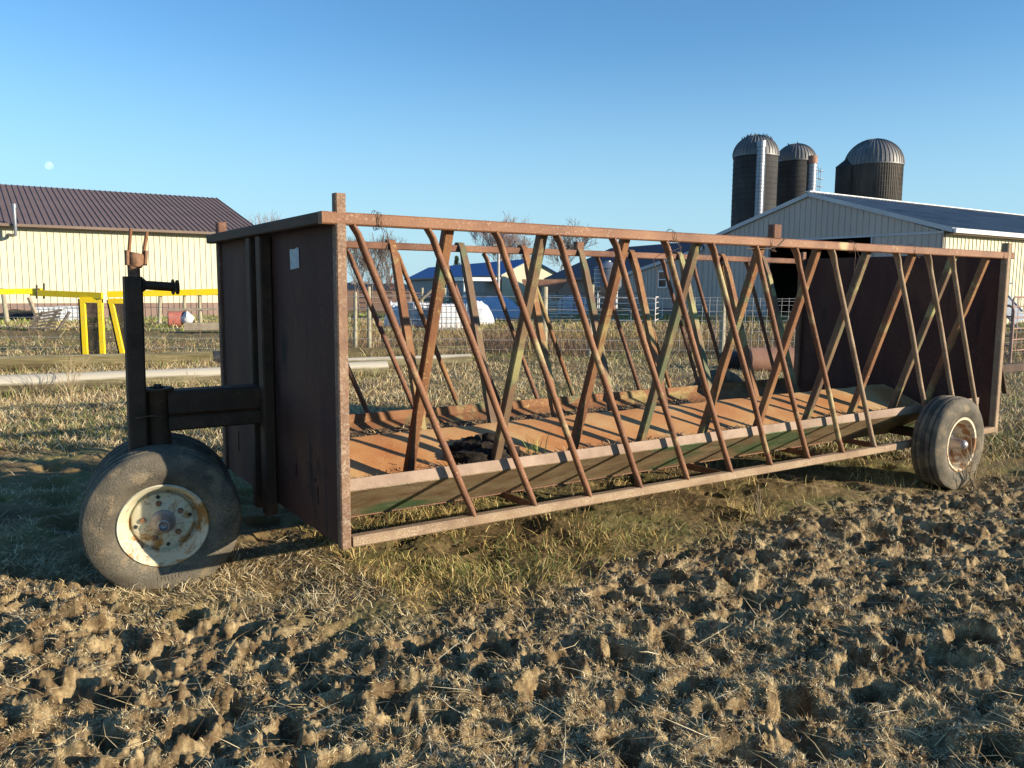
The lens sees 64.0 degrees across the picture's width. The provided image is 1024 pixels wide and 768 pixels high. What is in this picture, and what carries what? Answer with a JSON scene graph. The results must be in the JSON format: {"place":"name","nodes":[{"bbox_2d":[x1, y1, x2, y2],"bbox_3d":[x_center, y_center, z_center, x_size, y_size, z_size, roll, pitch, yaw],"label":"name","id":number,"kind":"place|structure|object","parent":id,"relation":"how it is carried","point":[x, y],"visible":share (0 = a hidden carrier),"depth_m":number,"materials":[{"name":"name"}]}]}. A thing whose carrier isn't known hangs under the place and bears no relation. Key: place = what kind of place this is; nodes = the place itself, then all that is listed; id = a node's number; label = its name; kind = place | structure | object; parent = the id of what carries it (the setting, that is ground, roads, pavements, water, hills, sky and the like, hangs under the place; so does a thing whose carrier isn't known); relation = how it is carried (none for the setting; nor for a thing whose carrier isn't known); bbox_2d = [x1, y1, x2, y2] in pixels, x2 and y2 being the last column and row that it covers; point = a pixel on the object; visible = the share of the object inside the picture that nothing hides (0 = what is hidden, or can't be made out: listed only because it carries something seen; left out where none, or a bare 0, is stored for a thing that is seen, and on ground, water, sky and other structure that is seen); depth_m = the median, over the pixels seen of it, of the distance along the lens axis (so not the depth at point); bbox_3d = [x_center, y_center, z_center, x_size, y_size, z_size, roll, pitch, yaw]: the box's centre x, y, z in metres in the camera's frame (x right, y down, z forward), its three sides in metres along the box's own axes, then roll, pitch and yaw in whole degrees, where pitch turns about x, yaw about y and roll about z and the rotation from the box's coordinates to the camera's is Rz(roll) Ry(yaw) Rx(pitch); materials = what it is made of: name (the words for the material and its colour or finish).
{"place":"outdoors","nodes":[
{"label":"outdoors","id":0,"kind":"place"},
{"bbox_2d":[347,283,412,310],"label":"shed","id":1,"kind":"structure","parent":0,"point":[350,299],"depth_m":53.66,"materials":[{"name":"grey metal"}]},
{"bbox_2d":[404,259,556,301],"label":"blue roofed barn","id":2,"kind":"structure","parent":0,"point":[482,281],"depth_m":99.93,"materials":[{"name":"beige"}]},
{"bbox_2d":[0,289,1023,767],"bbox_3d":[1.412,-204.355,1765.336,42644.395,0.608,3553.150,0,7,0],"label":"ground","id":3,"kind":"structure","parent":0,"point":[74,683],"depth_m":3.71,"materials":[{"name":"soil"}]},
{"bbox_2d":[0,288,9,322],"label":"wooden post","id":4,"kind":"object","parent":3,"relation":"on","point":[5,308],"visible":0.66,"depth_m":32.82,"materials":[{"name":"brown wood"}]},
{"bbox_2d":[0,309,33,319],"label":"black cover","id":5,"kind":"object","parent":3,"relation":"on","point":[15,313],"visible":0.41,"depth_m":35.91,"materials":[{"name":"black plastic"}]},
{"bbox_2d":[27,297,41,323],"bbox_3d":[-19.173,-2.892,32.952,0.600,1.200,0.130,2,7,12],"label":"leaning post","id":6,"kind":"object","parent":3,"relation":"on","point":[31,303],"visible":0.65,"depth_m":32.89,"materials":[{"name":"brown wood"}]},
{"bbox_2d":[28,309,70,330],"bbox_3d":[-15.664,-2.149,27.778,1.244,0.769,0.478,-1,7,-11],"label":"broken pallet","id":7,"kind":"object","parent":3,"relation":"on","point":[39,318],"visible":0.91,"depth_m":27.68,"materials":[{"name":"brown wood"}]},
{"bbox_2d":[34,306,65,320],"bbox_3d":[-19.928,-2.799,35.431,1.193,1.100,0.992,-3,7,-26],"label":"caged tank","id":8,"kind":"object","parent":3,"relation":"on","point":[46,309],"visible":0.26,"depth_m":35.03,"materials":[{"name":"white plastic"}]},
{"bbox_2d":[0,283,105,353],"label":"yellow panel frame","id":9,"kind":"object","parent":3,"relation":"on","point":[85,299],"visible":0.85,"depth_m":16.29,"materials":[{"name":"paint"}]},
{"bbox_2d":[47,350,92,396],"bbox_3d":[-6.034,-0.157,11.260,0.468,0.697,0.652,4,8,31],"label":"dead weed","id":10,"kind":"object","parent":3,"relation":"on","point":[71,387],"visible":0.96,"depth_m":11.23,"materials":[{"name":"beige plant"}]},
{"bbox_2d":[0,184,252,317],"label":"cream barn","id":11,"kind":"structure","parent":3,"relation":"on","point":[61,239],"depth_m":40.29,"materials":[{"name":"beige metal"}]},
{"bbox_2d":[106,289,217,352],"bbox_3d":[-7.065,-1.319,17.792,3.348,1.559,0.161,0,7,-4],"label":"yellow panel frame","id":12,"kind":"object","parent":3,"relation":"on","point":[114,312],"visible":0.39,"depth_m":17.67,"materials":[{"name":"paint"}]},
{"bbox_2d":[167,311,185,326],"bbox_3d":[-12.246,-2.372,29.985,0.608,0.571,0.580,-3,7,-26],"label":"red drum","id":13,"kind":"object","parent":3,"relation":"on","point":[176,321],"visible":0.71,"depth_m":29.75,"materials":[{"name":"red plastic"}]},
{"bbox_2d":[158,295,217,323],"bbox_3d":[-11.887,-2.896,32.096,3.876,1.464,0.185,0,7,-7],"label":"board fence","id":14,"kind":"object","parent":3,"relation":"on","point":[182,309],"visible":0.25,"depth_m":31.92,"materials":[{"name":"brown wood"}]},
{"bbox_2d":[181,311,194,323],"bbox_3d":[-11.848,-2.414,29.931,0.445,0.520,0.505,6,8,38],"label":"pale sack","id":15,"kind":"object","parent":3,"relation":"on","point":[186,320],"visible":0.73,"depth_m":29.77,"materials":[{"name":"white plastic"}]},
{"bbox_2d":[182,372,204,387],"bbox_3d":[-4.609,-0.029,11.748,0.338,0.374,0.341,-6,9,-44],"label":"dead weed","id":16,"kind":"object","parent":3,"relation":"on","point":[192,382],"visible":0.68,"depth_m":11.77,"materials":[{"name":"beige plant"}]},
{"bbox_2d":[0,361,388,396],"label":"wooden pole","id":17,"kind":"object","parent":3,"relation":"on","point":[43,381],"visible":0.38,"depth_m":11.98,"materials":[{"name":"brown wood"}]},
{"bbox_2d":[184,323,218,330],"bbox_3d":[-9.258,-1.909,27.220,3.043,0.280,0.300,-1,7,-9],"label":"timber log","id":18,"kind":"object","parent":3,"relation":"on","point":[203,326],"visible":0.35,"depth_m":26.92,"materials":[{"name":"brown wood"}]},
{"bbox_2d":[0,345,470,371],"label":"wooden pole","id":19,"kind":"object","parent":3,"relation":"on","point":[28,362],"visible":0.36,"depth_m":15.38,"materials":[{"name":"brown wood"}]},
{"bbox_2d":[0,349,472,399],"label":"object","id":20,"kind":"structure","parent":3,"relation":"on","point":[116,387],"depth_m":12.55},
{"bbox_2d":[248,209,282,224],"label":"bare tree","id":21,"kind":"object","parent":3,"relation":"on","point":[264,218],"visible":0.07,"depth_m":102.72,"materials":[{"name":"brown plant"}]},
{"bbox_2d":[346,236,377,313],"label":"bare tree","id":22,"kind":"object","parent":3,"relation":"on","point":[355,252],"visible":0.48,"depth_m":47.81,"materials":[{"name":"brown plant"}]},
{"bbox_2d":[347,280,388,289],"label":"hedgerow","id":23,"kind":"object","parent":3,"relation":"on","point":[352,282],"visible":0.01,"depth_m":348.63,"materials":[{"name":"brown plant"}]},
{"bbox_2d":[347,228,397,301],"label":"bare tree","id":24,"kind":"object","parent":3,"relation":"on","point":[378,265],"visible":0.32,"depth_m":49.77,"materials":[{"name":"brown plant"}]},
{"bbox_2d":[367,235,406,298],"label":"bare tree","id":25,"kind":"object","parent":3,"relation":"on","point":[387,272],"visible":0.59,"depth_m":50.93,"materials":[{"name":"brown plant"}]},
{"bbox_2d":[384,301,400,327],"bbox_3d":[-4.556,-2.696,31.906,0.900,1.103,0.800,-2,7,-17],"label":"white tarp","id":26,"kind":"object","parent":3,"relation":"on","point":[394,306],"visible":0.33,"depth_m":31.62,"materials":[{"name":"plastic"}]},
{"bbox_2d":[348,354,471,368],"bbox_3d":[-2.231,-0.419,15.808,3.182,0.252,0.268,-3,8,-30],"label":"wooden pole","id":27,"kind":"object","parent":3,"relation":"on","point":[451,359],"visible":0.38,"depth_m":15.97,"materials":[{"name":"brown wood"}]},
{"bbox_2d":[357,288,487,308],"bbox_3d":[-4.382,-3.898,39.870,6.404,1.553,0.560,0,7,0],"label":"rail panel","id":28,"kind":"object","parent":3,"relation":"on","point":[421,298],"visible":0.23,"depth_m":39.85,"materials":[{"name":"brown wood"}]},
{"bbox_2d":[407,302,443,327],"bbox_3d":[-3.336,-2.579,31.426,1.193,1.100,0.992,1,6,-20],"label":"caged tank","id":29,"kind":"object","parent":3,"relation":"on","point":[413,314],"visible":0.29,"depth_m":30.93,"materials":[{"name":"white plastic"}]},
{"bbox_2d":[427,304,466,330],"bbox_3d":[-2.420,-2.436,30.425,1.193,1.100,0.992,-3,8,-28],"label":"caged tank","id":30,"kind":"object","parent":3,"relation":"on","point":[448,311],"visible":0.26,"depth_m":29.97,"materials":[{"name":"white plastic"}]},
{"bbox_2d":[453,255,459,264],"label":"evergreen tree","id":31,"kind":"object","parent":3,"relation":"on","point":[456,260],"visible":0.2,"depth_m":148.18,"materials":[{"name":"green plant"}]},
{"bbox_2d":[465,301,494,323],"bbox_3d":[-1.490,-3.018,34.886,1.550,1.095,1.500,-2,7,-17],"label":"white tarp","id":32,"kind":"object","parent":3,"relation":"on","point":[484,312],"visible":0.36,"depth_m":34.42,"materials":[{"name":"plastic"}]},
{"bbox_2d":[463,295,519,319],"bbox_3d":[-1.143,-3.692,39.841,2.900,1.292,2.000,-2,7,-17],"label":"blue tarp","id":33,"kind":"object","parent":3,"relation":"on","point":[495,307],"visible":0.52,"depth_m":39.21,"materials":[{"name":"blue plastic"}]},
{"bbox_2d":[493,245,499,287],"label":"utility pole","id":34,"kind":"object","parent":3,"relation":"on","point":[498,268],"visible":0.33,"depth_m":77.16,"materials":[{"name":"white metal"}]},
{"bbox_2d":[471,213,532,261],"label":"bare tree","id":35,"kind":"object","parent":3,"relation":"on","point":[510,240],"visible":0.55,"depth_m":148.61,"materials":[{"name":"brown plant"}]},
{"bbox_2d":[0,334,1023,458],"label":"paddock grass","id":36,"kind":"structure","parent":3,"relation":"on","point":[1002,435],"depth_m":10.44,"materials":[{"name":"beige plant"}]},
{"bbox_2d":[0,446,1023,767],"bbox_3d":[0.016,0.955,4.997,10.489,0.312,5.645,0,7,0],"label":"loose straw","id":37,"kind":"object","parent":3,"relation":"on","point":[512,678],"visible":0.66,"depth_m":3.06,"materials":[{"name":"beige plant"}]},
{"bbox_2d":[0,312,1023,361],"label":"dead weeds","id":38,"kind":"object","parent":3,"relation":"on","point":[505,339],"visible":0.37,"depth_m":20.77,"materials":[{"name":"beige plant"}]},
{"bbox_2d":[0,311,1023,333],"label":"fence","id":39,"kind":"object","parent":3,"relation":"on","point":[11,323],"depth_m":32.38,"materials":[{"name":"grey metal"}]},
{"bbox_2d":[15,285,1022,356],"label":"wire fence","id":40,"kind":"object","parent":3,"relation":"on","point":[722,330],"visible":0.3,"depth_m":18.47,"materials":[{"name":"grey metal"}]},
{"bbox_2d":[509,234,534,259],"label":"bare tree","id":41,"kind":"object","parent":3,"relation":"on","point":[521,244],"visible":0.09,"depth_m":156.69,"materials":[{"name":"brown plant"}]},
{"bbox_2d":[522,279,566,312],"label":"half round tank","id":42,"kind":"object","parent":3,"relation":"on","point":[553,285],"visible":0.43,"depth_m":43.23,"materials":[{"name":"metal"}]},
{"bbox_2d":[79,193,1023,590],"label":"hay feeder wagon","id":43,"kind":"object","parent":3,"relation":"on","point":[923,331],"visible":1,"depth_m":4.94,"materials":[{"name":"metal"}]},
{"bbox_2d":[448,432,524,463],"bbox_3d":[-0.177,0.391,5.072,0.550,0.206,0.449,0,7,0],"label":"manure clump","id":44,"kind":"object","parent":43,"relation":"on","point":[474,449],"visible":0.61,"depth_m":4.96,"materials":[{"name":"black soil"}]},
{"bbox_2d":[349,399,691,437],"bbox_3d":[0.061,0.328,6.395,4.150,0.135,0.480,-4,8,-33],"label":"rotten feed","id":45,"kind":"object","parent":43,"relation":"on","point":[530,416],"visible":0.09,"depth_m":6.62},
{"bbox_2d":[352,416,880,489],"bbox_3d":[1.430,0.406,5.833,5.800,0.129,0.460,-4,8,-33],"label":"rotten feed","id":46,"kind":"object","parent":43,"relation":"on","point":[555,462],"visible":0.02,"depth_m":5.07},
{"bbox_2d":[518,431,549,454],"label":"trough grass","id":47,"kind":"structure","parent":46,"relation":"on","point":[535,446],"depth_m":5.06,"materials":[{"name":"plant"}]},
{"bbox_2d":[349,397,915,496],"bbox_3d":[1.069,0.298,6.315,5.823,0.155,1.803,-4,8,-33],"label":"old hay","id":48,"kind":"object","parent":46,"relation":"on","point":[441,426],"visible":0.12,"depth_m":6.19,"materials":[{"name":"plant"}]},
{"bbox_2d":[548,290,583,319],"bbox_3d":[2.466,-3.628,37.870,1.704,1.370,0.275,1,7,4],"label":"gate stack","id":49,"kind":"object","parent":3,"relation":"on","point":[561,304],"visible":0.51,"depth_m":37.82,"materials":[{"name":"grey metal"}]},
{"bbox_2d":[544,217,598,270],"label":"bare tree","id":50,"kind":"object","parent":3,"relation":"on","point":[568,246],"visible":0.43,"depth_m":126.49,"materials":[{"name":"brown plant"}]},
{"bbox_2d":[558,292,587,312],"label":"blue tarp","id":51,"kind":"object","parent":3,"relation":"on","point":[586,306],"visible":0.3,"depth_m":45.23,"materials":[{"name":"blue plastic"}]},
{"bbox_2d":[593,261,621,307],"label":"grain bin","id":52,"kind":"object","parent":3,"relation":"on","point":[598,281],"visible":0.53,"depth_m":56.98,"materials":[{"name":"silver metal"}]},
{"bbox_2d":[574,293,640,313],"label":"tube gate","id":53,"kind":"structure","parent":3,"relation":"on","point":[614,304],"depth_m":41.06,"materials":[{"name":"grey metal"}]},
{"bbox_2d":[584,297,655,324],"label":"tube gate","id":54,"kind":"structure","parent":3,"relation":"on","point":[630,314],"depth_m":32.29,"materials":[{"name":"grey metal"}]},
{"bbox_2d":[654,296,662,323],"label":"tube gate","id":55,"kind":"structure","parent":3,"relation":"on","point":[658,307],"depth_m":33.84,"materials":[{"name":"white metal"}]},
{"bbox_2d":[717,350,741,369],"bbox_3d":[4.226,-0.479,15.848,0.510,0.419,0.417,0,7,0],"label":"black bucket","id":56,"kind":"object","parent":3,"relation":"on","point":[734,361],"visible":0.32,"depth_m":15.71,"materials":[{"name":"black plastic"}]},
{"bbox_2d":[731,134,779,226],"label":"silo","id":57,"kind":"object","parent":3,"relation":"on","point":[754,175],"visible":0.56,"depth_m":93.81,"materials":[{"name":"silver metal"}]},
{"bbox_2d":[751,483,761,518],"bbox_3d":[1.621,0.788,5.440,0.058,0.236,0.188,4,7,26],"label":"dead weed","id":58,"kind":"object","parent":3,"relation":"on","point":[758,506],"visible":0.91,"depth_m":5.44,"materials":[{"name":"beige plant"}]},
{"bbox_2d":[749,348,794,371],"bbox_3d":[4.929,-0.462,15.652,1.200,0.470,0.470,0,7,-6],"label":"rusty barrel tank","id":59,"kind":"object","parent":3,"relation":"on","point":[760,360],"visible":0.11,"depth_m":15.44,"materials":[{"name":"brown metal"}]},
{"bbox_2d":[776,143,823,205],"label":"silo","id":60,"kind":"object","parent":3,"relation":"on","point":[797,169],"visible":0.28,"depth_m":96.75,"materials":[{"name":"silver metal"}]},
{"bbox_2d":[627,191,1023,323],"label":"pale gabled barn","id":61,"kind":"structure","parent":3,"relation":"on","point":[819,216],"depth_m":34.79,"materials":[{"name":"grey metal"}]},
{"bbox_2d":[658,271,666,287],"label":"window","id":62,"kind":"structure","parent":61,"relation":"in","point":[662,283],"depth_m":41.85,"materials":[{"name":"white glass"}]},
{"bbox_2d":[834,138,904,200],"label":"silo","id":63,"kind":"object","parent":3,"relation":"on","point":[873,168],"visible":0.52,"depth_m":100.89,"materials":[{"name":"grey metal"}]},
{"bbox_2d":[959,442,998,489],"bbox_3d":[3.622,0.633,6.415,0.231,0.415,0.353,2,7,12],"label":"dead weed","id":64,"kind":"object","parent":3,"relation":"on","point":[973,480],"visible":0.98,"depth_m":6.42,"materials":[{"name":"beige plant"}]},
{"bbox_2d":[1004,304,1014,362],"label":"tube gate","id":65,"kind":"structure","parent":3,"relation":"on","point":[1012,332],"depth_m":15.99,"materials":[{"name":"grey metal"}]},
{"bbox_2d":[1006,295,1023,330],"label":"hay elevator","id":66,"kind":"object","parent":3,"relation":"on","point":[1020,314],"visible":0.24,"depth_m":25.03,"materials":[{"name":"metal"}]},
{"bbox_2d":[1008,296,1023,351],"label":"tube gate","id":67,"kind":"structure","parent":3,"relation":"on","point":[1017,317],"depth_m":20.10,"materials":[{"name":"grey metal"}]},
{"bbox_2d":[0,413,1023,640],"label":"dry grass","id":68,"kind":"structure","parent":0,"point":[380,579],"depth_m":4.57,"materials":[{"name":"beige plant"}]},
{"bbox_2d":[0,0,1023,283],"label":"sky","id":69,"kind":"structure","parent":0,"point":[618,114],"materials":[{"name":"blue"}]},
{"bbox_2d":[544,243,703,306],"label":"barn","id":70,"kind":"structure","parent":0,"point":[592,265],"depth_m":80.62,"materials":[{"name":"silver metal"}]},
{"label":"subsoil","id":71,"kind":"structure","parent":0,"visible":0},
{"bbox_2d":[55,306,87,320],"bbox_3d":[-19.385,-2.896,36.124,1.193,1.100,0.992,-4,8,-34],"label":"caged tank","id":72,"kind":"object","parent":71,"relation":"on","point":[74,313],"visible":0.15,"depth_m":35.72,"materials":[{"name":"white plastic"}]}
]}

